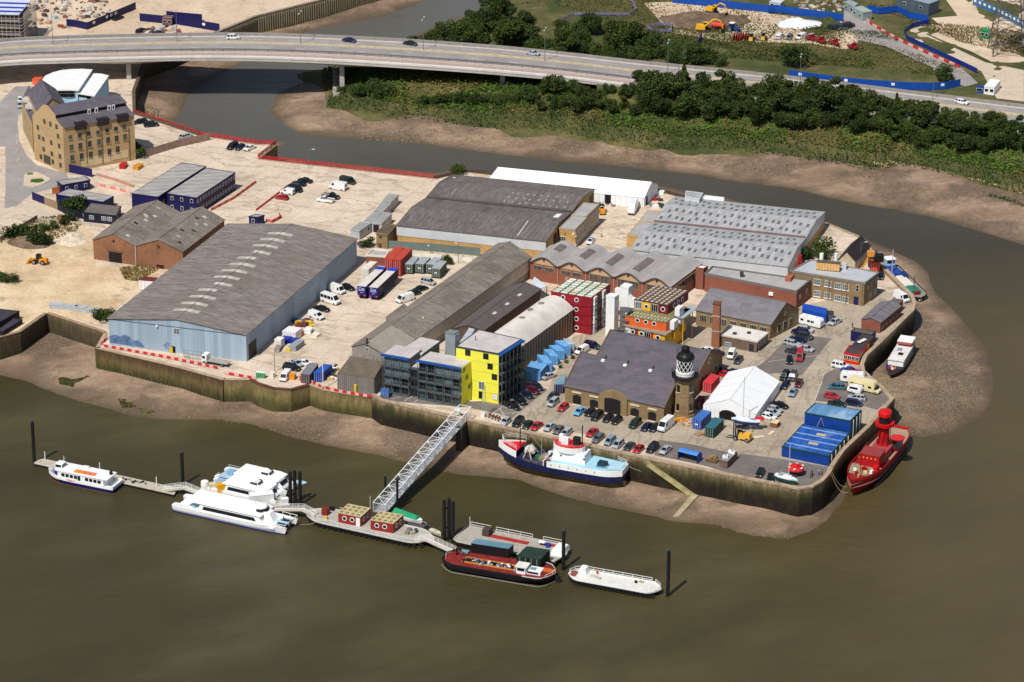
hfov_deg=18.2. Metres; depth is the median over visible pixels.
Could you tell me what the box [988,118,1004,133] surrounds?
broadleaf tree
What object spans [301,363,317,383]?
shipping container
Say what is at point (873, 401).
car park
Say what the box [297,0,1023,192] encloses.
bank ground
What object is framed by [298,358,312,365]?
saloon
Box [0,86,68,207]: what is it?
street
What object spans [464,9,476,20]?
broadleaf tree
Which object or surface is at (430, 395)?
window
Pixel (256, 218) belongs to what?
site cabin
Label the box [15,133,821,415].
road markings
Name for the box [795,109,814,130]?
broadleaf tree
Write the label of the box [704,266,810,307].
brick building
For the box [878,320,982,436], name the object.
shore stones
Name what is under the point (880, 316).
brick stores
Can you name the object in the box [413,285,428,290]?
saloon
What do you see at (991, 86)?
site building
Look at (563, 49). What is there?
shrub
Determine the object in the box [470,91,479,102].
shrub
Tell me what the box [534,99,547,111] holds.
broadleaf tree
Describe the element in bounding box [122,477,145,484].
mooring tackle
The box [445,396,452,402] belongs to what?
window
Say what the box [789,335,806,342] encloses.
estate
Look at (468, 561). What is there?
barge
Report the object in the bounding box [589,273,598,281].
window
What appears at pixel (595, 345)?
suv
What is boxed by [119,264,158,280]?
weeds
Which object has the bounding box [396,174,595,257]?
warehouse
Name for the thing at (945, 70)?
shrub
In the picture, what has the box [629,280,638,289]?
window
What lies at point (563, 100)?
broadleaf tree
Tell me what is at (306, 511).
link bridge
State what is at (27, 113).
mill annex
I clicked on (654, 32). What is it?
shrub
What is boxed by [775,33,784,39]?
van
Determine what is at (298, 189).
hatchback
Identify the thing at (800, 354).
van
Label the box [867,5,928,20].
hoarding
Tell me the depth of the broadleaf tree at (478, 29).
1060.79 m
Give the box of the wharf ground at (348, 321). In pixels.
[0,3,900,471]
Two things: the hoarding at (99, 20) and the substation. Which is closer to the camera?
the substation
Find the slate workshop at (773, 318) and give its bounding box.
[695,287,800,339]
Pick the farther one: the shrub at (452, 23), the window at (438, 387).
the shrub at (452, 23)
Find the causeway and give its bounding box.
[673,494,698,516]
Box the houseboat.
[886,335,915,377]
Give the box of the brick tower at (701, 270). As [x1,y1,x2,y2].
[695,265,707,289]
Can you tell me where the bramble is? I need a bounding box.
[344,66,1023,173]
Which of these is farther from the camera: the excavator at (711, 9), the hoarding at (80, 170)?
the excavator at (711, 9)
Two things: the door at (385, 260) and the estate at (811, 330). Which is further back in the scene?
the door at (385, 260)
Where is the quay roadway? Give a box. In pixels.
[499,288,911,466]
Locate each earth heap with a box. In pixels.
[7,235,51,248]
[659,11,751,29]
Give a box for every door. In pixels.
[139,281,146,289]
[249,339,256,358]
[301,374,304,382]
[305,375,309,382]
[313,373,317,380]
[318,373,321,381]
[356,518,359,526]
[361,269,364,278]
[384,259,388,269]
[389,259,392,267]
[393,260,396,267]
[397,261,400,275]
[404,264,407,272]
[408,265,412,272]
[415,264,418,271]
[419,264,423,272]
[426,264,429,272]
[432,269,435,276]
[436,269,439,277]
[517,556,527,562]
[529,558,539,566]
[530,372,534,380]
[535,372,540,380]
[548,363,551,370]
[553,232,556,243]
[554,356,557,364]
[559,385,562,392]
[561,351,564,358]
[567,347,570,354]
[593,296,596,305]
[593,305,596,314]
[593,314,596,323]
[593,323,596,332]
[601,308,605,317]
[601,317,605,326]
[602,289,605,298]
[602,299,605,308]
[604,398,620,414]
[692,419,696,428]
[697,420,700,429]
[702,383,706,391]
[705,427,708,436]
[707,384,711,392]
[709,428,713,437]
[749,344,753,351]
[853,296,858,304]
[870,262,874,270]
[875,263,879,270]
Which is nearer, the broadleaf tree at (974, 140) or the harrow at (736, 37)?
the broadleaf tree at (974, 140)
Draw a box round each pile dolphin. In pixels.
[288,470,301,504]
[442,498,454,542]
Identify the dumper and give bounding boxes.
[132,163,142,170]
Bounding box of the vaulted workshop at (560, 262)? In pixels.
[529,240,702,297]
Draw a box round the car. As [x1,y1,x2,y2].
[767,472,774,481]
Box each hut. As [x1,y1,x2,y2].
[376,223,396,248]
[719,449,737,468]
[720,324,768,352]
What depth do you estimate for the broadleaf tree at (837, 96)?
988.44 m
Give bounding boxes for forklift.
[599,204,605,214]
[726,421,752,442]
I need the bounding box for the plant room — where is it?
[685,191,702,201]
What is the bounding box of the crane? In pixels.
[861,250,883,267]
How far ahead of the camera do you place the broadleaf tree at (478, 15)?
1065.24 m
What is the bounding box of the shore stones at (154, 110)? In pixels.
[141,105,160,117]
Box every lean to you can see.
[386,304,406,320]
[627,222,651,247]
[639,210,659,222]
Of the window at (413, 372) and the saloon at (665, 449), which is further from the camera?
the window at (413, 372)
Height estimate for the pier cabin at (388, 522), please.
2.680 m
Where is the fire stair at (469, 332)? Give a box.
[460,328,473,342]
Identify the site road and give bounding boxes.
[843,11,976,85]
[910,24,1023,101]
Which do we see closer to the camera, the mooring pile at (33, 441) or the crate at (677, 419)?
the mooring pile at (33, 441)
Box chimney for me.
[711,300,721,347]
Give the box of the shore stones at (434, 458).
[78,398,816,538]
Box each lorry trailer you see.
[357,266,385,297]
[369,268,397,298]
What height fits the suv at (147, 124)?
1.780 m
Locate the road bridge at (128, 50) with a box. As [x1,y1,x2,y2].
[0,32,1023,132]
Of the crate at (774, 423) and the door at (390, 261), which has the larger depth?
the door at (390, 261)
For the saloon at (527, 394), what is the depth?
799.93 m
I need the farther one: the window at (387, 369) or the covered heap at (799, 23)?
the covered heap at (799, 23)
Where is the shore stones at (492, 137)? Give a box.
[315,109,771,170]
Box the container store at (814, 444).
[782,424,849,465]
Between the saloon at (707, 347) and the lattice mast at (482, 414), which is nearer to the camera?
the lattice mast at (482, 414)
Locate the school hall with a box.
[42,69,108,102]
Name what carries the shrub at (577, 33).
on the bank ground at (547, 14)
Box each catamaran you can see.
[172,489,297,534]
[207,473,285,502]
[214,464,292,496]
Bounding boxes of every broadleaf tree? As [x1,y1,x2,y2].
[426,21,448,37]
[452,21,475,41]
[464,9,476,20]
[466,11,486,28]
[468,19,484,40]
[478,0,504,22]
[490,0,517,16]
[492,20,523,45]
[505,19,528,46]
[506,90,524,101]
[517,9,536,25]
[520,85,538,104]
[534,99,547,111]
[538,76,550,95]
[545,74,566,92]
[545,95,557,108]
[552,18,569,31]
[555,26,579,51]
[557,95,573,107]
[566,79,581,96]
[568,97,581,111]
[573,84,590,96]
[580,12,602,33]
[580,95,594,112]
[584,88,605,99]
[594,99,605,109]
[602,83,615,93]
[603,19,631,47]
[605,98,618,115]
[617,83,635,96]
[618,96,630,109]
[626,104,641,115]
[627,21,644,43]
[628,82,644,94]
[630,77,664,99]
[631,69,651,84]
[636,84,652,112]
[641,93,671,115]
[646,70,669,86]
[655,76,668,96]
[658,75,688,98]
[663,72,682,81]
[664,98,677,115]
[671,90,698,119]
[676,71,693,82]
[683,80,701,97]
[685,42,702,55]
[686,97,704,119]
[695,71,711,88]
[696,87,712,102]
[698,102,715,121]
[704,80,719,90]
[707,96,726,118]
[709,86,728,102]
[714,69,735,91]
[720,76,745,86]
[721,101,741,118]
[725,83,746,102]
[738,91,758,112]
[738,93,754,117]
[745,85,755,94]
[745,102,765,126]
[752,82,760,93]
[754,95,776,122]
[755,76,773,99]
[760,73,792,91]
[769,87,793,111]
[772,112,783,126]
[777,79,792,89]
[779,89,799,112]
[781,112,800,130]
[789,79,819,92]
[794,91,808,113]
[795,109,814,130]
[804,76,830,112]
[807,106,831,127]
[817,75,841,110]
[818,93,830,110]
[819,110,841,126]
[825,86,853,113]
[835,99,855,127]
[844,83,865,96]
[847,114,867,132]
[848,93,864,114]
[858,95,875,115]
[862,88,886,110]
[863,117,877,129]
[872,105,887,118]
[875,115,893,135]
[881,97,893,109]
[882,108,897,120]
[886,125,898,140]
[893,108,905,126]
[894,97,911,115]
[896,116,921,141]
[905,99,919,120]
[906,104,921,122]
[911,129,932,146]
[915,105,938,126]
[917,100,939,109]
[926,125,945,144]
[934,112,950,129]
[940,106,952,116]
[941,132,954,147]
[945,113,967,132]
[951,107,969,117]
[951,132,973,153]
[962,120,977,135]
[967,111,980,120]
[969,135,983,150]
[970,118,989,136]
[977,136,997,152]
[981,110,995,122]
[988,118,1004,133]
[988,131,1004,150]
[994,111,1007,130]
[1003,124,1017,138]
[1004,132,1017,149]
[1006,114,1023,138]
[1016,121,1023,138]
[1020,136,1023,148]
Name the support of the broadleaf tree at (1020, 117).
on the bank ground at (547, 14)
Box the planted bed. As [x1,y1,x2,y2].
[30,178,43,182]
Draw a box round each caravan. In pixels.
[798,313,825,327]
[836,370,864,380]
[847,383,864,393]
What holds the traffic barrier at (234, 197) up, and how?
on the wharf ground at (348, 321)
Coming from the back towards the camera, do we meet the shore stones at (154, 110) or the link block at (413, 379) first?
the shore stones at (154, 110)
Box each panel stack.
[49,302,65,309]
[64,303,78,310]
[74,305,87,311]
[85,307,98,313]
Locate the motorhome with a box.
[848,375,881,394]
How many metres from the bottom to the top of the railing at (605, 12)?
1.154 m
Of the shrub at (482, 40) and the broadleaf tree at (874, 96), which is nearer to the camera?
the broadleaf tree at (874, 96)
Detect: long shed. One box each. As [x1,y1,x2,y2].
[351,241,531,363]
[453,282,541,340]
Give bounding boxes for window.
[174,328,179,333]
[385,357,391,364]
[385,367,390,373]
[385,376,392,382]
[385,384,392,391]
[393,358,400,366]
[393,368,400,375]
[393,377,400,383]
[393,386,400,392]
[402,360,408,367]
[402,370,407,376]
[402,379,409,385]
[402,387,409,394]
[411,369,418,377]
[411,378,418,385]
[411,387,418,395]
[419,363,426,370]
[419,373,426,379]
[419,382,426,388]
[420,391,425,397]
[428,364,435,372]
[428,374,435,381]
[428,384,435,390]
[428,392,435,399]
[436,366,443,373]
[436,376,443,382]
[436,385,443,391]
[436,394,443,400]
[445,367,450,375]
[445,378,452,384]
[445,387,452,393]
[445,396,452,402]
[453,369,460,377]
[453,379,460,386]
[453,388,460,395]
[453,397,460,404]
[465,350,470,355]
[479,381,484,389]
[483,353,488,359]
[487,363,492,369]
[492,374,496,379]
[492,394,497,399]
[534,265,542,270]
[545,267,553,272]
[561,270,570,275]
[573,272,581,277]
[573,395,580,404]
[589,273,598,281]
[590,400,597,407]
[597,293,600,301]
[597,301,600,311]
[601,275,609,283]
[618,278,626,286]
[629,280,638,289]
[630,408,638,416]
[644,331,650,337]
[646,284,653,290]
[648,412,655,420]
[651,304,657,311]
[700,314,706,321]
[721,319,726,325]
[813,279,820,285]
[813,290,820,297]
[824,280,831,287]
[824,292,830,298]
[834,283,840,289]
[834,295,840,301]
[841,296,848,303]
[842,284,848,290]
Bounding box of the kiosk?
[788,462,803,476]
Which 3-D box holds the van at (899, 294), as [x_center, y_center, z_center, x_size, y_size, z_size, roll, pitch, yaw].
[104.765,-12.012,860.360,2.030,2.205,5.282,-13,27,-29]
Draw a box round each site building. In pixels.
[162,15,173,25]
[769,0,784,5]
[844,0,858,13]
[852,5,871,20]
[896,0,939,15]
[976,85,984,92]
[980,27,989,38]
[984,79,1000,94]
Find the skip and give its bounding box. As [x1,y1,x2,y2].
[119,162,127,168]
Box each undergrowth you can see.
[358,67,1023,174]
[659,23,956,76]
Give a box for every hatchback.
[17,101,21,107]
[234,143,245,149]
[275,194,288,200]
[291,186,302,192]
[342,283,354,290]
[407,289,421,295]
[499,416,511,425]
[509,401,520,410]
[521,420,533,429]
[531,381,543,390]
[552,424,564,434]
[557,402,568,411]
[584,407,595,416]
[602,412,613,422]
[610,415,622,424]
[632,443,644,453]
[648,422,658,431]
[733,355,743,363]
[755,467,764,477]
[760,411,776,420]
[764,407,780,416]
[766,404,782,412]
[780,380,789,388]
[786,355,792,363]
[794,378,802,387]
[823,391,840,398]
[878,271,883,279]
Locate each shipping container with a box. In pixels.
[139,276,157,289]
[256,371,264,377]
[274,336,284,346]
[282,326,301,337]
[289,339,304,350]
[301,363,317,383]
[313,364,331,381]
[361,261,377,278]
[380,388,389,397]
[384,246,403,269]
[393,248,411,276]
[404,256,419,273]
[415,257,430,273]
[426,257,441,273]
[431,260,446,278]
[471,539,513,557]
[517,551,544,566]
[522,546,549,561]
[525,361,537,380]
[530,363,547,380]
[537,355,551,371]
[544,349,557,364]
[549,345,564,359]
[554,375,566,392]
[555,340,570,354]
[563,338,574,352]
[692,409,710,429]
[695,395,704,408]
[702,374,719,392]
[705,417,723,437]
[802,303,826,322]
[827,310,833,320]
[870,259,880,270]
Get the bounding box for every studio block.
[380,345,421,396]
[406,337,439,357]
[415,352,470,406]
[456,329,524,404]
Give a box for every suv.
[143,120,158,127]
[226,140,238,149]
[282,362,300,371]
[286,182,301,187]
[511,415,524,427]
[512,393,527,405]
[583,339,600,349]
[590,409,603,420]
[628,416,641,428]
[645,440,659,452]
[779,369,789,380]
[788,369,797,381]
[790,327,808,333]
[795,330,813,340]
[826,24,840,30]
[831,359,849,367]
[834,23,847,29]
[844,22,854,27]
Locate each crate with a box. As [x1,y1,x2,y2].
[209,481,215,489]
[216,481,225,492]
[269,371,275,377]
[274,344,281,352]
[282,335,291,343]
[289,337,298,343]
[289,372,295,379]
[304,327,312,333]
[311,332,320,337]
[675,417,685,422]
[770,419,780,427]
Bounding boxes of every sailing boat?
[731,376,763,430]
[774,451,797,484]
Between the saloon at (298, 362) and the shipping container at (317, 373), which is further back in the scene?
the saloon at (298, 362)
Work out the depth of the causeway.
758.56 m
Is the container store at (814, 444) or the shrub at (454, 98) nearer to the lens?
the container store at (814, 444)
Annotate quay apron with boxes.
[654,440,827,485]
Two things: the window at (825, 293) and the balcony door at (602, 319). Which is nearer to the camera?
the balcony door at (602, 319)
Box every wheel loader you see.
[25,253,48,265]
[748,33,755,41]
[760,33,767,40]
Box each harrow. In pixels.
[732,33,741,40]
[739,32,748,39]
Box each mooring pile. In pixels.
[30,420,35,463]
[180,451,184,485]
[384,474,386,497]
[396,477,398,507]
[561,529,565,570]
[666,549,670,596]
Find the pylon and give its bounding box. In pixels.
[988,0,1023,56]
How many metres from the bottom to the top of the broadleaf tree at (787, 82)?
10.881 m
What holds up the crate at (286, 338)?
on the wharf ground at (348, 321)
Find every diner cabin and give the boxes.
[843,345,863,364]
[849,334,872,356]
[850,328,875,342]
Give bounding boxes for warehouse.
[107,223,357,360]
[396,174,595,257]
[630,196,825,275]
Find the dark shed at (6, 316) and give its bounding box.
[0,309,19,327]
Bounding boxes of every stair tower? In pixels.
[445,329,459,355]
[615,283,635,330]
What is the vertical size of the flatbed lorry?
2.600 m
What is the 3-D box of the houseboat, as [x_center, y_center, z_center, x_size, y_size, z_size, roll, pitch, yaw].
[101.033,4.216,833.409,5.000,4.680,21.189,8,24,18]
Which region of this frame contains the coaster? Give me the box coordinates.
[499,420,628,486]
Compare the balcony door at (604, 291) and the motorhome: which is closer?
the motorhome
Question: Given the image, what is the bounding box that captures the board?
[753,435,764,438]
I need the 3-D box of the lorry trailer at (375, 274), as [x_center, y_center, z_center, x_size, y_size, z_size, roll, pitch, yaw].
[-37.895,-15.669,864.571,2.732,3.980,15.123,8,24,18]
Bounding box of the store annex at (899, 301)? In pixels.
[892,298,902,311]
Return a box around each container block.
[551,278,610,334]
[623,285,697,344]
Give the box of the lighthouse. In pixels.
[672,345,697,418]
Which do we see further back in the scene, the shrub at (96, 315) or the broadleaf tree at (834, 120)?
the broadleaf tree at (834, 120)
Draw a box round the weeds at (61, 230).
[0,215,80,242]
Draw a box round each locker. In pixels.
[248,490,273,502]
[280,497,288,504]
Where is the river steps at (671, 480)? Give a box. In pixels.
[647,461,693,494]
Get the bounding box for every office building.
[559,216,587,246]
[571,202,599,234]
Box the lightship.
[847,408,908,495]
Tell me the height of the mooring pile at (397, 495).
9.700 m
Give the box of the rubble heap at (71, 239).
[53,232,86,246]
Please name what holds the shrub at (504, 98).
on the bank ground at (547, 14)
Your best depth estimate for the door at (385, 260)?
874.06 m
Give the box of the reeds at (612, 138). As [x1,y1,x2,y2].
[322,66,1023,193]
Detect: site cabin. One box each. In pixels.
[55,188,113,204]
[57,176,90,191]
[83,203,120,224]
[131,162,205,207]
[166,168,235,211]
[248,214,264,222]
[350,222,370,239]
[363,211,380,231]
[372,212,391,231]
[375,202,390,212]
[382,193,398,210]
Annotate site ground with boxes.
[27,0,324,35]
[644,2,857,48]
[927,0,1023,62]
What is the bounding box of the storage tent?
[703,195,723,200]
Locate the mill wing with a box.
[27,79,64,112]
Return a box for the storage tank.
[201,479,208,489]
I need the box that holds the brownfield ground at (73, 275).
[0,223,165,332]
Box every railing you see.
[134,110,199,132]
[200,131,275,157]
[259,155,433,177]
[562,0,635,18]
[647,23,671,32]
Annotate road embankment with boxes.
[597,84,1012,122]
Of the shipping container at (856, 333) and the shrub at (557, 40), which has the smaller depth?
the shipping container at (856, 333)
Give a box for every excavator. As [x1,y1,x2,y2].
[696,18,723,32]
[705,3,727,15]
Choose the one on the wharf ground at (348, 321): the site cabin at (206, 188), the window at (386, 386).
the site cabin at (206, 188)
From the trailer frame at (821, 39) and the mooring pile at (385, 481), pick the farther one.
the trailer frame at (821, 39)
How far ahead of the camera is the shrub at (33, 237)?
892.44 m
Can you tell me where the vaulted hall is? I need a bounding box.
[494,295,573,368]
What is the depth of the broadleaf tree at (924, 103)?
987.91 m
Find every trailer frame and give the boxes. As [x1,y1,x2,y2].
[805,34,814,39]
[814,36,825,42]
[828,38,839,44]
[847,42,858,48]
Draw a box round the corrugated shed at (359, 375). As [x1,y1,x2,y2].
[337,356,383,394]
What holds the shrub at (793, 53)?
on the bank ground at (547, 14)
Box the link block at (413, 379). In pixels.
[410,362,418,396]
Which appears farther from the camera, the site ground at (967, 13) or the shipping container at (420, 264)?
the site ground at (967, 13)
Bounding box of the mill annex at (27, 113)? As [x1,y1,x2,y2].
[21,86,33,151]
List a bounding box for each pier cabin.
[338,504,370,526]
[370,511,403,532]
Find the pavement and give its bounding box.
[18,115,68,173]
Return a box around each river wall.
[0,313,47,359]
[47,312,106,346]
[95,333,107,367]
[96,347,223,400]
[132,31,215,134]
[210,136,433,178]
[216,0,379,32]
[224,378,249,401]
[249,379,309,411]
[310,384,371,417]
[371,393,713,497]
[434,169,825,221]
[712,396,894,516]
[825,222,871,249]
[860,263,915,373]
[865,376,890,398]
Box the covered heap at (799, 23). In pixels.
[777,18,821,28]
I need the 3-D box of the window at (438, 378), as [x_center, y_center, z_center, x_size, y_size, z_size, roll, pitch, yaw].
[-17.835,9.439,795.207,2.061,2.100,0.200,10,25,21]
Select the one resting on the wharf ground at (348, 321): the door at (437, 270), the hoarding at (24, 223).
the hoarding at (24, 223)
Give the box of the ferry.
[49,456,123,493]
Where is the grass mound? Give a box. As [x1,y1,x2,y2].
[820,17,840,26]
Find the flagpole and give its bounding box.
[322,346,323,387]
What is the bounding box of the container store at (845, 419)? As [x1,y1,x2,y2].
[804,403,861,439]
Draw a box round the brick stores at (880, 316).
[861,300,900,332]
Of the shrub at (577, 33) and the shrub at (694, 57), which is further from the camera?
the shrub at (577, 33)
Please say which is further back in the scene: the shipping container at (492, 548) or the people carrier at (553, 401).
the people carrier at (553, 401)
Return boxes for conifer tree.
[681,60,687,78]
[891,93,899,123]
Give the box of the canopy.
[531,277,546,296]
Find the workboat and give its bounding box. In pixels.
[391,507,421,523]
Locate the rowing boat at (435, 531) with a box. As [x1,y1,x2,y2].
[428,528,440,535]
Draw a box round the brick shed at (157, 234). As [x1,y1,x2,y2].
[92,200,224,269]
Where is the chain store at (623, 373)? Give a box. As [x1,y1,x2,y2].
[563,329,723,422]
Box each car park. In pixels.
[757,334,831,374]
[815,369,892,409]
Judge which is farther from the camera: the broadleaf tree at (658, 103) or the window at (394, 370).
the broadleaf tree at (658, 103)
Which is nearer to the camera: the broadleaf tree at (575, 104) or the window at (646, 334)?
the window at (646, 334)
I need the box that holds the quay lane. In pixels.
[26,199,105,228]
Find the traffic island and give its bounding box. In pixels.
[23,172,50,186]
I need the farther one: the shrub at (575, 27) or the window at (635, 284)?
the shrub at (575, 27)
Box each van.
[279,368,290,381]
[280,187,294,194]
[308,309,324,320]
[328,180,347,190]
[328,282,345,294]
[339,175,355,184]
[395,291,414,303]
[574,343,588,354]
[627,197,638,214]
[657,414,674,431]
[727,347,735,358]
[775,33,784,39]
[795,32,806,39]
[796,347,803,361]
[893,289,909,302]
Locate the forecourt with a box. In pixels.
[380,381,547,416]
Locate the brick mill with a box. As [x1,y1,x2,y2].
[32,93,135,172]
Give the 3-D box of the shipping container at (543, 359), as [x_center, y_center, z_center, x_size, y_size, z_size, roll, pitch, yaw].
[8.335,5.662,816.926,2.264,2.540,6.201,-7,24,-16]
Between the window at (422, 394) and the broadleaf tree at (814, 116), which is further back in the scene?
the broadleaf tree at (814, 116)
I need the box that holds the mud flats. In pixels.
[0,0,1023,538]
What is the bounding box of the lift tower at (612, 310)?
[605,293,618,336]
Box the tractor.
[727,21,740,32]
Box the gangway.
[373,404,470,512]
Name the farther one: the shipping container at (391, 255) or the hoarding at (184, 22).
the hoarding at (184, 22)
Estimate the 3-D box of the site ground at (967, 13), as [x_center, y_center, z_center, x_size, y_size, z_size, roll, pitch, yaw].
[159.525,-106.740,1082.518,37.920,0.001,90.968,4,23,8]
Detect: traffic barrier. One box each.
[95,182,130,192]
[97,173,133,186]
[101,336,217,368]
[211,180,255,210]
[224,371,255,379]
[256,186,285,210]
[266,212,280,222]
[311,380,370,397]
[866,18,959,66]
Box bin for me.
[32,76,42,84]
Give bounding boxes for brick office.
[790,253,878,305]
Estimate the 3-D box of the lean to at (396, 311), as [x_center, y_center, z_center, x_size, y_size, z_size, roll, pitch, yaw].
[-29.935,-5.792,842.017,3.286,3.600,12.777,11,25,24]
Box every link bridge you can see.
[162,482,201,493]
[272,504,316,516]
[415,534,456,550]
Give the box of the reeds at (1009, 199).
[786,165,1023,206]
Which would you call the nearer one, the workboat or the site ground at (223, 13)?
the workboat
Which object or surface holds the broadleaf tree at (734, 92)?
on the bank ground at (547, 14)
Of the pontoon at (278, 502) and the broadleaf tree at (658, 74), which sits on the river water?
the pontoon at (278, 502)
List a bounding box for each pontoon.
[34,459,177,496]
[199,488,289,509]
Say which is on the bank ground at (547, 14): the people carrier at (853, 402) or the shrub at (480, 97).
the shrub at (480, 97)
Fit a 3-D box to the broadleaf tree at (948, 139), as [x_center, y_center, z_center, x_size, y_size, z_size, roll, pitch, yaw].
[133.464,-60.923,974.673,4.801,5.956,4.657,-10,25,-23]
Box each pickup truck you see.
[316,195,334,203]
[322,192,339,199]
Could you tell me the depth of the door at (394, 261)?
873.21 m
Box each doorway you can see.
[44,154,50,164]
[109,252,121,263]
[373,225,378,231]
[605,194,610,203]
[719,410,735,420]
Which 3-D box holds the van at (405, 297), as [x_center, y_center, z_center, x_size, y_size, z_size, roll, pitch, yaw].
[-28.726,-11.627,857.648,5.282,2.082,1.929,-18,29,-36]
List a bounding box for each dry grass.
[521,0,970,73]
[869,3,1023,55]
[874,160,1021,192]
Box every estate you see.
[112,15,123,20]
[134,118,147,124]
[135,27,146,32]
[179,132,192,138]
[561,426,572,435]
[591,432,604,442]
[783,338,800,346]
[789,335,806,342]
[796,324,814,332]
[827,382,845,389]
[847,393,866,400]
[954,98,969,104]
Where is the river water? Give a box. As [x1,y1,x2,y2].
[0,0,1023,681]
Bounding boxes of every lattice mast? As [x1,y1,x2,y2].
[481,387,486,417]
[797,254,801,265]
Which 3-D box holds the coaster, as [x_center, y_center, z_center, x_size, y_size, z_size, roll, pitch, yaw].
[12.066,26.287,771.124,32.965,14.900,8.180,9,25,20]
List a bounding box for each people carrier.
[226,33,239,39]
[420,276,435,285]
[547,396,559,406]
[603,434,616,445]
[611,437,624,448]
[786,33,792,39]
[845,397,862,406]
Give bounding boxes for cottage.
[838,235,870,267]
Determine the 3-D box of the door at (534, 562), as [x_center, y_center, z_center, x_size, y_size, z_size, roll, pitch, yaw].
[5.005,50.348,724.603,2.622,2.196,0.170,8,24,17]
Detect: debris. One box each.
[28,0,71,28]
[75,0,110,19]
[138,25,180,32]
[292,317,313,326]
[327,364,338,380]
[605,189,664,208]
[680,417,691,426]
[706,455,718,463]
[794,0,844,11]
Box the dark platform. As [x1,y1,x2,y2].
[0,318,22,335]
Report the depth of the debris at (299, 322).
842.74 m
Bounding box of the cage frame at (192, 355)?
[183,349,207,363]
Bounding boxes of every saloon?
[243,144,255,150]
[288,359,303,366]
[291,180,306,186]
[297,177,312,183]
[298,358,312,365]
[313,304,329,312]
[342,37,356,42]
[403,40,416,45]
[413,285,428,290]
[500,399,510,407]
[520,390,533,398]
[525,50,539,55]
[526,385,540,394]
[530,421,542,430]
[541,372,556,380]
[543,422,555,431]
[546,391,559,399]
[573,406,586,415]
[585,427,598,437]
[586,237,594,244]
[622,441,635,451]
[640,422,652,431]
[659,445,671,454]
[701,346,712,349]
[710,348,724,354]
[716,370,728,376]
[770,400,788,408]
[784,347,797,353]
[788,387,797,396]
[797,344,814,352]
[827,399,845,406]
[828,317,841,325]
[840,366,858,370]
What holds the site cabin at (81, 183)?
on the wharf ground at (348, 321)
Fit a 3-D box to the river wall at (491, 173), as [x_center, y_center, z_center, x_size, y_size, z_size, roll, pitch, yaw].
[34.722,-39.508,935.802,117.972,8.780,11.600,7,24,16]
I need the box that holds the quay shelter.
[678,448,701,463]
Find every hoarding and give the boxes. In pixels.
[0,215,37,239]
[32,192,43,203]
[38,218,103,227]
[44,197,57,209]
[52,186,59,194]
[57,204,82,218]
[66,2,135,29]
[69,164,91,176]
[139,13,219,30]
[146,133,209,156]
[166,11,201,20]
[388,240,479,255]
[412,252,471,260]
[672,0,843,20]
[686,33,701,62]
[789,70,960,89]
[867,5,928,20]
[904,20,976,72]
[973,0,1023,27]
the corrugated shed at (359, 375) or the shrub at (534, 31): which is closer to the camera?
the corrugated shed at (359, 375)
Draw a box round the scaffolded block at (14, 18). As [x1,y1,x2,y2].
[0,0,37,38]
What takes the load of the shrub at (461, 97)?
on the bank ground at (547, 14)
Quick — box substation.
[366,248,389,265]
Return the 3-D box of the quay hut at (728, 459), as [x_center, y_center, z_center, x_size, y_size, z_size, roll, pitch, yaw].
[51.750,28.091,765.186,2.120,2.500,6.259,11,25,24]
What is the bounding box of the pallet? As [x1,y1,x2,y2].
[694,431,704,436]
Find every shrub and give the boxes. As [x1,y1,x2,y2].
[0,271,8,281]
[3,227,14,237]
[3,273,19,282]
[11,224,20,235]
[17,224,28,234]
[23,229,43,244]
[34,223,47,231]
[36,232,53,243]
[49,220,58,228]
[57,194,86,211]
[59,216,67,223]
[62,210,76,221]
[76,200,87,210]
[89,307,103,319]
[95,308,115,323]
[135,141,147,156]
[336,84,347,92]
[347,83,372,95]
[357,236,374,246]
[367,77,383,93]
[372,82,395,98]
[406,34,422,39]
[419,95,428,103]
[424,34,440,39]
[427,96,437,103]
[433,92,444,101]
[441,94,452,101]
[441,254,453,264]
[445,20,451,34]
[445,92,460,102]
[446,20,464,33]
[448,30,461,41]
[450,164,466,174]
[454,91,468,102]
[464,92,471,102]
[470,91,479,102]
[473,35,488,43]
[475,94,486,101]
[481,28,489,38]
[481,93,493,102]
[482,20,496,32]
[489,93,502,102]
[490,14,509,30]
[490,20,503,30]
[495,94,509,103]
[505,40,519,46]
[520,34,536,47]
[523,38,544,48]
[525,24,539,36]
[537,36,553,46]
[538,44,549,49]
[551,46,567,51]
[552,36,565,46]
[568,29,585,40]
[570,23,588,32]
[575,40,589,52]
[577,26,590,38]
[582,35,593,43]
[586,40,602,54]
[600,49,612,56]
[601,33,614,44]
[601,39,615,51]
[611,49,626,57]
[618,43,634,52]
[623,48,636,59]
[632,38,650,49]
[633,34,647,46]
[633,45,653,55]
[636,53,650,60]
[643,28,660,37]
[644,36,658,47]
[644,48,657,58]
[653,33,662,43]
[654,47,666,58]
[663,43,677,53]
[664,48,686,63]
[669,46,682,55]
[687,50,703,64]
[700,45,720,60]
[700,51,715,63]
[714,55,727,65]
[778,45,811,66]
[801,246,815,258]
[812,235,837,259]
[935,64,952,80]
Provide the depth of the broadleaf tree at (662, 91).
1001.74 m
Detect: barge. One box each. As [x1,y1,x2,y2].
[305,506,433,547]
[404,519,428,530]
[442,547,560,586]
[453,522,569,565]
[568,565,661,597]
[883,250,926,301]
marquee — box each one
[490,167,657,206]
[703,366,779,420]
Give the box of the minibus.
[320,290,340,304]
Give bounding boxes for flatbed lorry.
[201,352,230,366]
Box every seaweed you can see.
[58,375,89,386]
[118,399,135,407]
[137,407,154,412]
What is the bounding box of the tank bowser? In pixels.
[711,22,725,29]

